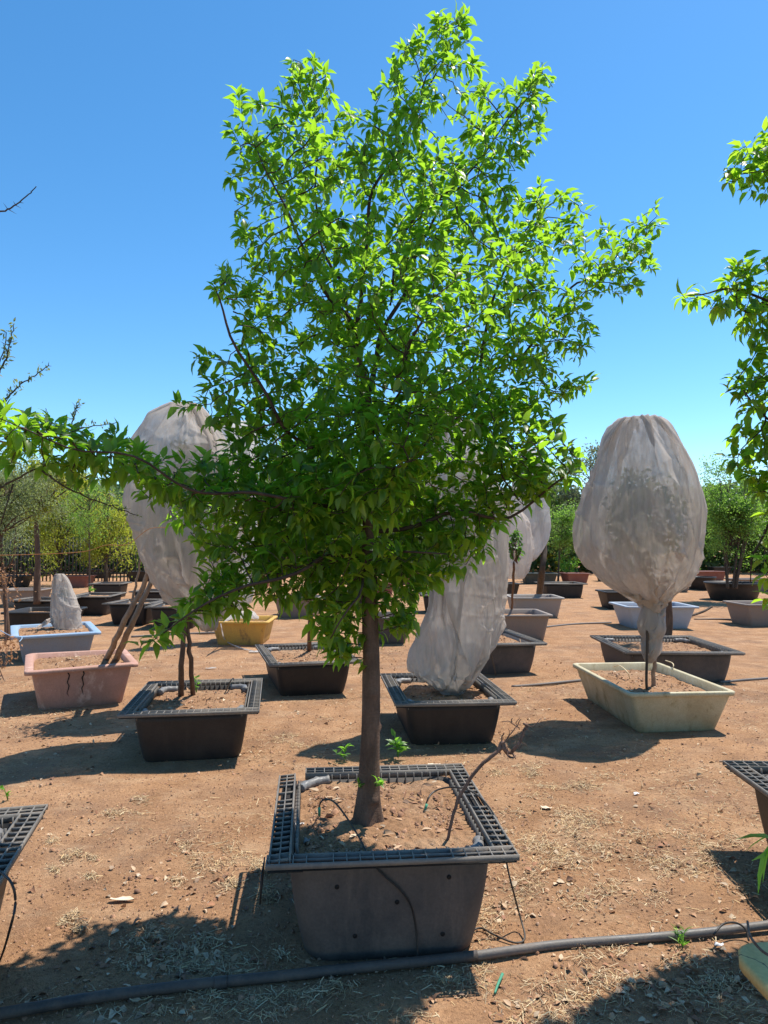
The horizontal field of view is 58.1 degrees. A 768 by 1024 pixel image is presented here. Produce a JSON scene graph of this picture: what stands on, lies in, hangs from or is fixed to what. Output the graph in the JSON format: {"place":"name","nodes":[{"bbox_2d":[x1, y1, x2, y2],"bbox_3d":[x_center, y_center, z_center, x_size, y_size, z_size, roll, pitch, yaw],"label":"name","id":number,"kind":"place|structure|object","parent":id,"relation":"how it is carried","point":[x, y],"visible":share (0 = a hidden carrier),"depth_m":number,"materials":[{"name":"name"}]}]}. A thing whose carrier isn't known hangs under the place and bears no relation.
{"place":"outdoors","nodes":[
{"label":"outdoors","id":0,"kind":"place"},
{"bbox_2d":[0,527,165,555],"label":"twine","id":1,"kind":"object","parent":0,"point":[92,549],"visible":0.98,"depth_m":4.99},
{"bbox_2d":[0,551,767,1023],"bbox_3d":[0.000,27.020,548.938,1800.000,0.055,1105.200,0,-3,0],"label":"ground","id":2,"kind":"structure","parent":0,"point":[574,639],"depth_m":3.88,"materials":[{"name":"soil"}]},
{"bbox_2d":[0,633,22,679],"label":"dry shrub","id":3,"kind":"object","parent":2,"relation":"on","point":[11,648],"visible":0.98,"depth_m":8.17,"materials":[{"name":"brown plant"}]},
{"bbox_2d":[0,575,33,587],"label":"plastic tub","id":4,"kind":"object","parent":2,"relation":"on","point":[25,579],"visible":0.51,"depth_m":25.43,"materials":[{"name":"plastic"}]},
{"bbox_2d":[0,563,36,643],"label":"dry shrub","id":5,"kind":"object","parent":2,"relation":"on","point":[6,589],"visible":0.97,"depth_m":10.88,"materials":[{"name":"brown plant"}]},
{"bbox_2d":[0,467,41,587],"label":"feathery tree","id":6,"kind":"object","parent":2,"relation":"on","point":[13,522],"visible":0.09,"depth_m":19.70,"materials":[{"name":"green plant"}]},
{"bbox_2d":[0,804,47,909],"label":"nursery pot","id":7,"kind":"object","parent":2,"relation":"on","point":[16,833],"visible":0.99,"depth_m":2.86,"materials":[{"name":"black plastic"}]},
{"bbox_2d":[0,870,16,960],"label":"drip tube","id":8,"kind":"object","parent":7,"relation":"hanging from","point":[3,874],"visible":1,"depth_m":2.15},
{"bbox_2d":[0,186,141,526],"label":"thorn tree","id":9,"kind":"object","parent":7,"relation":"on","point":[7,356],"visible":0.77,"depth_m":2.58,"materials":[{"name":"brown plant"}]},
{"bbox_2d":[0,588,51,606],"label":"plastic tub","id":10,"kind":"object","parent":2,"relation":"on","point":[28,592],"visible":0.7,"depth_m":17.65,"materials":[{"name":"plastic"}]},
{"bbox_2d":[0,496,55,572],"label":"leafy tree","id":11,"kind":"object","parent":2,"relation":"on","point":[22,571],"visible":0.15,"depth_m":37.49,"materials":[{"name":"green plant"}]},
{"bbox_2d":[0,607,87,632],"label":"plastic tub","id":12,"kind":"object","parent":2,"relation":"on","point":[30,615],"visible":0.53,"depth_m":11.88,"materials":[{"name":"plastic"}]},
{"bbox_2d":[8,597,80,608],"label":"nursery pot","id":13,"kind":"object","parent":2,"relation":"on","point":[28,602],"visible":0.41,"depth_m":14.47,"materials":[{"name":"black plastic"}]},
{"bbox_2d":[0,451,87,639],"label":"thorn tree","id":14,"kind":"object","parent":13,"relation":"in","point":[27,489],"visible":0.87,"depth_m":11.58,"materials":[{"name":"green plant"}]},
{"bbox_2d":[1,449,90,603],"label":"young tree","id":15,"kind":"object","parent":13,"relation":"on","point":[37,585],"visible":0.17,"depth_m":14.37,"materials":[{"name":"green plant"}]},
{"bbox_2d":[10,621,100,662],"bbox_3d":[-4.767,1.876,9.984,1.112,0.416,1.502,1,-3,-29],"label":"plastic tub","id":16,"kind":"object","parent":2,"relation":"on","point":[46,638],"visible":0.76,"depth_m":9.50,"materials":[{"name":"plastic"}]},
{"bbox_2d":[50,574,82,629],"bbox_3d":[-4.660,1.333,10.158,0.446,0.850,0.405,1,-3,-28],"label":"frost cover","id":17,"kind":"object","parent":16,"relation":"on","point":[65,611],"visible":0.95,"depth_m":10.07,"materials":[{"name":"fabric"}]},
{"bbox_2d":[4,469,118,587],"bbox_3d":[-12.605,0.459,26.683,4.349,4.848,4.060,0,-3,0],"label":"feathery tree","id":18,"kind":"object","parent":2,"relation":"on","point":[56,545],"visible":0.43,"depth_m":26.36,"materials":[{"name":"green plant"}]},
{"bbox_2d":[53,575,96,587],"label":"plastic tub","id":19,"kind":"object","parent":2,"relation":"on","point":[78,581],"visible":0.65,"depth_m":25.41,"materials":[{"name":"plastic"}]},
{"bbox_2d":[24,649,137,709],"bbox_3d":[-3.182,1.740,7.225,1.026,0.432,1.203,1,-3,-27],"label":"plastic tub","id":20,"kind":"object","parent":2,"relation":"on","point":[69,679],"visible":0.91,"depth_m":6.83,"materials":[{"name":"plastic"}]},
{"bbox_2d":[104,559,152,660],"bbox_3d":[-2.331,0.467,6.916,1.756,2.286,0.747,-1,-3,20],"label":"covered tree","id":21,"kind":"object","parent":20,"relation":"on","point":[128,630],"visible":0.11,"depth_m":6.72,"materials":[{"name":"brown plant"}]},
{"bbox_2d":[219,419,254,496],"bbox_3d":[-1.738,-0.145,6.880,0.924,1.594,0.835,0,-3,0],"label":"frost cover","id":22,"kind":"object","parent":21,"relation":"attached to","point":[245,451],"depth_m":6.74,"materials":[{"name":"white fabric"}]},
{"bbox_2d":[54,475,117,591],"bbox_3d":[-10.024,0.501,23.171,2.132,4.406,2.776,1,-3,-27],"label":"feathery tree","id":23,"kind":"object","parent":2,"relation":"on","point":[81,524],"visible":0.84,"depth_m":23.06,"materials":[{"name":"green plant"}]},
{"bbox_2d":[85,569,111,577],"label":"plastic tub","id":24,"kind":"object","parent":2,"relation":"on","point":[96,570],"visible":0.45,"depth_m":32.52,"materials":[{"name":"plastic"}]},
{"bbox_2d":[62,490,137,581],"bbox_3d":[-10.734,0.875,26.921,3.126,4.012,3.325,0,-3,0],"label":"feathery tree","id":25,"kind":"object","parent":2,"relation":"on","point":[105,551],"visible":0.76,"depth_m":26.49,"materials":[{"name":"green plant"}]},
{"bbox_2d":[76,592,126,614],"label":"nursery pot","id":26,"kind":"object","parent":2,"relation":"on","point":[92,601],"visible":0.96,"depth_m":15.55,"materials":[{"name":"black plastic"}]},
{"bbox_2d":[88,582,131,596],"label":"nursery pot","id":27,"kind":"object","parent":2,"relation":"on","point":[109,586],"visible":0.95,"depth_m":20.51,"materials":[{"name":"black plastic"}]},
{"bbox_2d":[90,547,143,571],"bbox_3d":[-15.041,2.564,39.370,3.590,2.924,3.318,1,-3,-27],"label":"shrub","id":28,"kind":"object","parent":2,"relation":"on","point":[118,561],"visible":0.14,"depth_m":39.03,"materials":[{"name":"green plant"}]},
{"bbox_2d":[109,896,134,899],"bbox_3d":[-1.181,1.741,3.111,0.118,0.014,0.033,0,-3,0],"label":"dry husk","id":29,"kind":"object","parent":2,"relation":"on","point":[126,898],"visible":1,"depth_m":3.11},
{"bbox_2d":[102,495,143,575],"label":"leafy tree","id":30,"kind":"object","parent":2,"relation":"on","point":[137,556],"visible":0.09,"depth_m":34.53,"materials":[{"name":"green plant"}]},
{"bbox_2d":[102,599,163,624],"bbox_3d":[-5.067,2.054,14.190,0.950,0.450,1.200,0,-3,2],"label":"nursery pot","id":31,"kind":"object","parent":2,"relation":"on","point":[118,609],"visible":0.55,"depth_m":13.71,"materials":[{"name":"black plastic"}]},
{"bbox_2d":[2,537,268,580],"bbox_3d":[-11.649,2.048,29.972,13.330,1.920,0.070,0,-3,0],"label":"palisade fence","id":32,"kind":"object","parent":2,"relation":"on","point":[80,573],"visible":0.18,"depth_m":29.93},
{"bbox_2d":[126,571,148,581],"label":"plastic tub","id":33,"kind":"object","parent":2,"relation":"on","point":[132,575],"visible":0.59,"depth_m":29.51,"materials":[{"name":"plastic"}]},
{"bbox_2d":[129,589,161,598],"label":"nursery pot","id":34,"kind":"object","parent":2,"relation":"on","point":[153,594],"visible":0.27,"depth_m":17.18,"materials":[{"name":"black plastic"}]},
{"bbox_2d":[144,602,194,628],"bbox_3d":[-4.020,2.021,13.494,1.000,0.450,1.200,0,-3,-5],"label":"nursery pot","id":35,"kind":"object","parent":2,"relation":"on","point":[157,608],"visible":0.35,"depth_m":12.99,"materials":[{"name":"black plastic"}]},
{"bbox_2d":[131,632,214,637],"bbox_3d":[-3.236,2.159,12.304,2.382,0.040,0.093,1,-3,-22],"label":"thin pipe","id":36,"kind":"object","parent":2,"relation":"on","point":[133,636],"visible":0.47,"depth_m":12.27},
{"bbox_2d":[117,678,262,761],"bbox_3d":[-1.507,1.681,5.613,1.001,0.400,1.228,0,-3,-9],"label":"nursery pot","id":37,"kind":"object","parent":2,"relation":"on","point":[208,720],"visible":0.98,"depth_m":5.15,"materials":[{"name":"black plastic"}]},
{"bbox_2d":[178,617,195,696],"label":"covered tree","id":38,"kind":"object","parent":37,"relation":"in","point":[181,685],"visible":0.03,"depth_m":5.60,"materials":[{"name":"brown plant"}]},
{"bbox_2d":[122,401,244,631],"bbox_3d":[-1.641,0.035,5.755,0.981,1.908,0.894,0,-3,0],"label":"frost cover","id":39,"kind":"object","parent":38,"relation":"on","point":[168,561],"visible":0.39,"depth_m":5.43,"materials":[{"name":"fabric"}]},
{"bbox_2d":[214,616,277,644],"bbox_3d":[-2.282,1.942,11.302,0.952,0.405,1.002,0,-3,0],"label":"plastic tub","id":40,"kind":"object","parent":2,"relation":"on","point":[255,631],"visible":0.88,"depth_m":10.89,"materials":[{"name":"plastic"}]},
{"bbox_2d":[224,611,258,621],"bbox_3d":[-2.263,1.583,10.598,0.624,0.134,0.442,2,-3,-38],"label":"loose cloth","id":41,"kind":"object","parent":40,"relation":"on","point":[254,616],"visible":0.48,"depth_m":10.60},
{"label":"covered tree","id":42,"kind":"object","parent":40,"relation":"in","visible":0},
{"bbox_2d":[233,420,257,610],"bbox_3d":[-2.360,0.058,11.607,0.493,3.204,0.448,0,-3,0],"label":"frost cover","id":43,"kind":"object","parent":42,"relation":"attached to","point":[249,600],"visible":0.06,"depth_m":11.46,"materials":[{"name":"white fabric"}]},
{"bbox_2d":[257,422,300,522],"bbox_3d":[-4.913,-0.891,31.602,3.424,7.970,2.765,0,-3,0],"label":"willow tree","id":44,"kind":"object","parent":2,"relation":"on","point":[273,459],"visible":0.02,"depth_m":31.36,"materials":[{"name":"green plant"}]},
{"bbox_2d":[276,595,321,617],"bbox_3d":[-1.891,2.109,15.420,1.002,0.453,1.102,0,-3,4],"label":"plastic tub","id":45,"kind":"object","parent":2,"relation":"on","point":[294,612],"visible":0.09,"depth_m":14.98,"materials":[{"name":"plastic"}]},
{"bbox_2d":[255,642,360,695],"bbox_3d":[-0.917,1.799,7.943,0.981,0.380,1.500,1,-3,-16],"label":"nursery pot","id":46,"kind":"object","parent":2,"relation":"on","point":[296,669],"visible":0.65,"depth_m":7.37,"materials":[{"name":"black plastic"}]},
{"bbox_2d":[272,430,346,650],"bbox_3d":[-0.820,0.357,7.886,1.128,2.721,1.246,1,-3,-28],"label":"young tree","id":47,"kind":"object","parent":46,"relation":"on","point":[309,645],"visible":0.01,"depth_m":8.10,"materials":[{"name":"green plant"}]},
{"bbox_2d":[333,743,352,758],"bbox_3d":[-0.311,1.779,5.130,0.136,0.124,0.142,-2,-3,36],"label":"weed","id":48,"kind":"object","parent":2,"relation":"on","point":[344,750],"visible":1,"depth_m":5.14,"materials":[{"name":"green plant"}]},
{"bbox_2d":[0,639,767,1023],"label":"straw litter","id":49,"kind":"object","parent":2,"relation":"on","point":[440,977],"visible":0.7,"depth_m":2.81,"materials":[{"name":"plant"}]},
{"bbox_2d":[0,920,767,1019],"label":"water pipe","id":50,"kind":"object","parent":2,"relation":"on","point":[115,994],"visible":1,"depth_m":2.56,"materials":[{"name":"plastic"}]},
{"bbox_2d":[0,645,767,1023],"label":"earth clods","id":51,"kind":"object","parent":2,"relation":"on","point":[252,997],"visible":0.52,"depth_m":3.32,"materials":[{"name":"soil"}]},
{"bbox_2d":[0,645,767,1023],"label":"leaf litter","id":52,"kind":"object","parent":2,"relation":"on","point":[506,1001],"visible":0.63,"depth_m":2.68,"materials":[{"name":"plant"}]},
{"bbox_2d":[0,473,767,572],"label":"distant trees","id":53,"kind":"object","parent":2,"relation":"on","point":[711,561],"visible":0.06,"depth_m":38.90,"materials":[{"name":"plant"}]},
{"bbox_2d":[259,763,519,960],"bbox_3d":[-0.020,1.536,3.093,0.970,0.458,1.090,0,-3,-5],"label":"nursery pot","id":54,"kind":"object","parent":2,"relation":"on","point":[351,902],"visible":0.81,"depth_m":2.68,"materials":[{"name":"black plastic"}]},
{"bbox_2d":[0,0,668,826],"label":"leafy tree","id":55,"kind":"object","parent":54,"relation":"in","point":[378,482],"visible":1,"depth_m":2.94,"materials":[{"name":"green plant"}]},
{"bbox_2d":[318,798,417,955],"bbox_3d":[-0.128,1.464,2.815,0.595,0.518,0.155,-3,-4,44],"label":"drip tube","id":56,"kind":"object","parent":54,"relation":"in","point":[358,836],"visible":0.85,"depth_m":2.66,"materials":[{"name":"black plastic"}]},
{"bbox_2d":[424,786,525,943],"bbox_3d":[0.373,1.494,2.973,0.224,0.478,0.532,2,-3,-33],"label":"drip tube","id":57,"kind":"object","parent":54,"relation":"in","point":[476,928],"visible":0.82,"depth_m":2.87,"materials":[{"name":"black plastic"}]},
{"bbox_2d":[446,717,540,839],"bbox_3d":[0.450,1.103,2.824,0.402,0.516,0.074,0,-3,0],"label":"dead sapling","id":58,"kind":"object","parent":54,"relation":"on","point":[501,747],"visible":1,"depth_m":2.83,"materials":[{"name":"brown wood"}]},
{"bbox_2d":[378,611,408,643],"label":"plastic tub","id":59,"kind":"object","parent":2,"relation":"on","point":[392,639],"visible":0.19,"depth_m":11.10,"materials":[{"name":"plastic"}]},
{"bbox_2d":[386,728,409,757],"bbox_3d":[0.120,1.737,5.179,0.178,0.212,0.198,-2,-3,39],"label":"weed","id":60,"kind":"object","parent":2,"relation":"on","point":[399,743],"visible":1,"depth_m":5.18,"materials":[{"name":"green plant"}]},
{"bbox_2d":[419,592,428,611],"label":"nursery pot","id":61,"kind":"object","parent":2,"relation":"on","point":[426,599],"visible":0.09,"depth_m":15.93,"materials":[{"name":"black plastic"}]},
{"bbox_2d":[380,673,516,744],"bbox_3d":[0.506,1.711,6.035,0.964,0.380,1.283,0,-3,-6],"label":"nursery pot","id":62,"kind":"object","parent":2,"relation":"on","point":[427,714],"visible":0.77,"depth_m":5.53,"materials":[{"name":"black plastic"}]},
{"bbox_2d":[407,412,512,695],"bbox_3d":[0.695,0.341,6.181,0.886,2.550,0.719,-1,-3,20],"label":"frost cover","id":63,"kind":"object","parent":62,"relation":"on","point":[455,642],"visible":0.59,"depth_m":5.90,"materials":[{"name":"fabric"}]},
{"bbox_2d":[480,628,546,673],"bbox_3d":[1.411,1.847,9.185,0.972,0.400,1.500,0,-3,-10],"label":"nursery pot","id":64,"kind":"object","parent":2,"relation":"on","point":[513,651],"visible":0.42,"depth_m":8.58,"materials":[{"name":"black plastic"}]},
{"bbox_2d":[507,582,521,593],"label":"plastic tub","id":65,"kind":"object","parent":2,"relation":"on","point":[509,589],"visible":0.11,"depth_m":20.50,"materials":[{"name":"plastic"}]},
{"bbox_2d":[504,609,552,639],"bbox_3d":[2.308,1.948,11.935,0.952,0.452,1.102,0,-3,-2],"label":"plastic tub","id":66,"kind":"object","parent":2,"relation":"on","point":[532,623],"visible":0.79,"depth_m":11.47,"materials":[{"name":"plastic"}]},
{"bbox_2d":[508,529,524,608],"bbox_3d":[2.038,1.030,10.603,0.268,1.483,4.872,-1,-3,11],"label":"covered tree","id":67,"kind":"object","parent":66,"relation":"in","point":[514,554],"visible":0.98,"depth_m":8.57,"materials":[{"name":"green plant"}]},
{"bbox_2d":[508,512,534,579],"bbox_3d":[1.966,0.502,10.391,0.497,1.018,0.488,-2,-3,38],"label":"frost cover","id":68,"kind":"object","parent":67,"relation":"attached to","point":[522,567],"visible":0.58,"depth_m":10.21,"materials":[{"name":"fabric"}]},
{"bbox_2d":[507,594,564,616],"bbox_3d":[3.374,2.118,15.598,1.152,0.451,1.102,0,-3,0],"label":"plastic tub","id":69,"kind":"object","parent":2,"relation":"on","point":[549,603],"visible":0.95,"depth_m":15.13,"materials":[{"name":"plastic"}]},
{"bbox_2d":[536,544,546,593],"bbox_3d":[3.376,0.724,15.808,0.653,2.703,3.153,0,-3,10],"label":"covered tree","id":70,"kind":"object","parent":69,"relation":"in","point":[541,578],"visible":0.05,"depth_m":14.46,"materials":[{"name":"brown plant"}]},
{"bbox_2d":[511,448,550,561],"bbox_3d":[3.101,-0.138,14.630,0.843,2.457,0.761,1,-3,-26],"label":"frost cover","id":71,"kind":"object","parent":70,"relation":"attached to","point":[540,521],"visible":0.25,"depth_m":14.32,"materials":[{"name":"white fabric"}]},
{"bbox_2d":[522,572,557,583],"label":"plastic tub","id":72,"kind":"object","parent":2,"relation":"on","point":[531,578],"visible":0.66,"depth_m":27.58,"materials":[{"name":"plastic"}]},
{"bbox_2d":[511,679,580,686],"bbox_3d":[1.866,1.954,7.871,0.946,0.032,0.051,1,-3,-22],"label":"thin pipe","id":73,"kind":"object","parent":2,"relation":"on","point":[551,683],"visible":0.98,"depth_m":7.85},
{"bbox_2d":[538,541,580,571],"bbox_3d":[10.027,2.597,40.431,3.438,2.308,2.680,0,-3,0],"label":"golden shrub","id":74,"kind":"object","parent":2,"relation":"on","point":[556,556],"visible":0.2,"depth_m":39.94,"materials":[{"name":"green plant"}]},
{"bbox_2d":[534,581,586,597],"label":"nursery pot","id":75,"kind":"object","parent":2,"relation":"on","point":[569,589],"visible":0.95,"depth_m":20.51,"materials":[{"name":"black plastic"}]},
{"bbox_2d":[547,498,578,580],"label":"leafy tree","id":76,"kind":"object","parent":2,"relation":"on","point":[564,519],"visible":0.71,"depth_m":29.76,"materials":[{"name":"green plant"}]},
{"bbox_2d":[553,548,579,571],"bbox_3d":[9.455,2.573,35.269,1.516,1.542,1.307,1,-3,-11],"label":"green shrub","id":77,"kind":"object","parent":2,"relation":"on","point":[567,566],"visible":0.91,"depth_m":35.40,"materials":[{"name":"green plant"}]},
{"bbox_2d":[559,572,590,582],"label":"plastic tub","id":78,"kind":"object","parent":2,"relation":"on","point":[581,577],"visible":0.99,"depth_m":27.59,"materials":[{"name":"plastic"}]},
{"bbox_2d":[551,437,599,573],"bbox_3d":[11.287,-0.331,37.914,3.889,7.431,3.610,2,-3,-40],"label":"leafy tree","id":79,"kind":"object","parent":2,"relation":"on","point":[574,495],"visible":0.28,"depth_m":37.64,"materials":[{"name":"green plant"}]},
{"bbox_2d":[547,622,611,627],"bbox_3d":[3.792,2.221,13.646,1.713,0.040,0.180,1,-3,-26],"label":"thin pipe","id":80,"kind":"object","parent":2,"relation":"on","point":[579,624],"visible":0.89,"depth_m":13.75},
{"bbox_2d":[595,589,632,609],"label":"plastic tub","id":81,"kind":"object","parent":2,"relation":"on","point":[606,596],"visible":0.55,"depth_m":16.98,"materials":[{"name":"plastic"}]},
{"bbox_2d":[573,662,734,732],"bbox_3d":[2.485,1.740,6.567,0.938,0.371,1.502,0,-3,-3],"label":"plastic tub","id":82,"kind":"object","parent":2,"relation":"on","point":[674,700],"visible":0.91,"depth_m":6.05,"materials":[{"name":"plastic"}]},
{"bbox_2d":[645,630,648,689],"bbox_3d":[2.377,1.286,6.243,0.043,0.720,0.095,-1,-3,24],"label":"stake","id":83,"kind":"object","parent":82,"relation":"in","point":[646,661],"visible":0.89,"depth_m":6.21,"materials":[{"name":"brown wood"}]},
{"bbox_2d":[651,660,656,686],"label":"covered tree","id":84,"kind":"object","parent":82,"relation":"on","point":[653,677],"visible":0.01,"depth_m":6.32,"materials":[{"name":"brown plant"}]},
{"bbox_2d":[572,414,707,663],"bbox_3d":[2.366,0.252,6.356,1.120,2.259,1.014,-2,-3,30],"label":"frost cover","id":85,"kind":"object","parent":84,"relation":"on","point":[639,526],"visible":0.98,"depth_m":6.04,"materials":[{"name":"fabric"}]},
{"bbox_2d":[609,602,698,628],"bbox_3d":[5.223,2.018,13.447,1.382,0.453,1.102,0,-3,0],"label":"plastic tub","id":86,"kind":"object","parent":2,"relation":"on","point":[627,613],"visible":0.52,"depth_m":13.03,"materials":[{"name":"plastic"}]},
{"bbox_2d":[590,635,744,681],"bbox_3d":[3.467,1.832,8.651,1.360,0.380,1.500,0,-3,1],"label":"nursery pot","id":87,"kind":"object","parent":2,"relation":"on","point":[709,661],"visible":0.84,"depth_m":8.03,"materials":[{"name":"black plastic"}]},
{"bbox_2d":[665,601,672,634],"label":"young tree","id":88,"kind":"object","parent":87,"relation":"in","point":[669,620],"visible":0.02,"depth_m":9.44,"materials":[{"name":"brown plant"}]},
{"bbox_2d":[668,923,692,946],"bbox_3d":[1.183,1.694,2.763,0.085,0.076,0.124,-2,-3,31],"label":"weed","id":89,"kind":"object","parent":2,"relation":"on","point":[682,942],"visible":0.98,"depth_m":2.77,"materials":[{"name":"green plant"}]},
{"bbox_2d":[689,576,716,589],"bbox_3d":[11.187,2.516,24.399,1.000,0.470,1.000,0,-3,0],"label":"planter","id":90,"kind":"object","parent":2,"relation":"on","point":[697,583],"visible":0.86,"depth_m":24.03,"materials":[{"name":"black plastic"}]},
{"bbox_2d":[696,571,724,580],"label":"plastic tub","id":91,"kind":"object","parent":2,"relation":"on","point":[720,575],"visible":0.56,"depth_m":29.49,"materials":[{"name":"plastic"}]},
{"bbox_2d":[706,566,731,572],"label":"plastic tub","id":92,"kind":"object","parent":2,"relation":"on","point":[712,568],"visible":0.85,"depth_m":36.10,"materials":[{"name":"plastic"}]},
{"bbox_2d":[703,490,740,565],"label":"leafy tree","id":93,"kind":"object","parent":2,"relation":"on","point":[709,548],"visible":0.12,"depth_m":37.54,"materials":[{"name":"green plant"}]},
{"bbox_2d":[713,921,749,940],"bbox_3d":[1.391,1.700,2.793,0.185,0.067,0.053,1,-3,-16],"label":"drip tube","id":94,"kind":"object","parent":2,"relation":"on","point":[722,924],"visible":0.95,"depth_m":2.81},
{"bbox_2d":[703,581,760,600],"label":"round pot","id":95,"kind":"object","parent":2,"relation":"on","point":[744,591],"visible":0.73,"depth_m":19.41,"materials":[{"name":"black plastic"}]},
{"bbox_2d":[696,450,767,588],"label":"multistem shrub","id":96,"kind":"object","parent":95,"relation":"in","point":[729,515],"visible":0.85,"depth_m":19.01,"materials":[{"name":"green plant"}]},
{"bbox_2d":[719,677,767,682],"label":"thin pipe","id":97,"kind":"object","parent":2,"relation":"on","point":[746,679],"visible":1,"depth_m":8.05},
{"bbox_2d":[722,760,767,843],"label":"nursery pot","id":98,"kind":"object","parent":2,"relation":"on","point":[754,774],"visible":1,"depth_m":3.54,"materials":[{"name":"black plastic"}]},
{"bbox_2d":[673,116,767,609],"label":"leafy tree","id":99,"kind":"object","parent":98,"relation":"in","point":[754,308],"visible":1,"depth_m":3.09,"materials":[{"name":"green plant"}]},
{"bbox_2d":[723,600,767,626],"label":"plastic tub","id":100,"kind":"object","parent":2,"relation":"on","point":[748,613],"visible":0.84,"depth_m":13.47,"materials":[{"name":"plastic"}]},
{"bbox_2d":[724,578,767,591],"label":"plastic tub","id":101,"kind":"object","parent":2,"relation":"on","point":[748,579],"visible":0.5,"depth_m":23.10,"materials":[{"name":"plastic"}]},
{"bbox_2d":[734,486,767,572],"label":"leafy tree","id":102,"kind":"object","parent":2,"relation":"on","point":[760,549],"visible":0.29,"depth_m":37.82,"materials":[{"name":"green plant"}]},
{"bbox_2d":[738,942,767,1000],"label":"plastic tub","id":103,"kind":"object","parent":2,"relation":"on","point":[753,962],"visible":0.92,"depth_m":1.94,"materials":[{"name":"plastic"}]},
{"bbox_2d":[735,833,767,892],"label":"narrow leaved plant","id":104,"kind":"object","parent":103,"relation":"on","point":[763,857],"visible":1,"depth_m":1.96,"materials":[{"name":"green plant"}]},
{"bbox_2d":[746,920,767,955],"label":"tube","id":105,"kind":"object","parent":103,"relation":"on","point":[754,942],"visible":1,"depth_m":1.98,"materials":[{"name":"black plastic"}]},
{"bbox_2d":[0,0,767,497],"label":"sky","id":106,"kind":"structure","parent":0,"point":[115,111],"materials":[{"name":"blue"}]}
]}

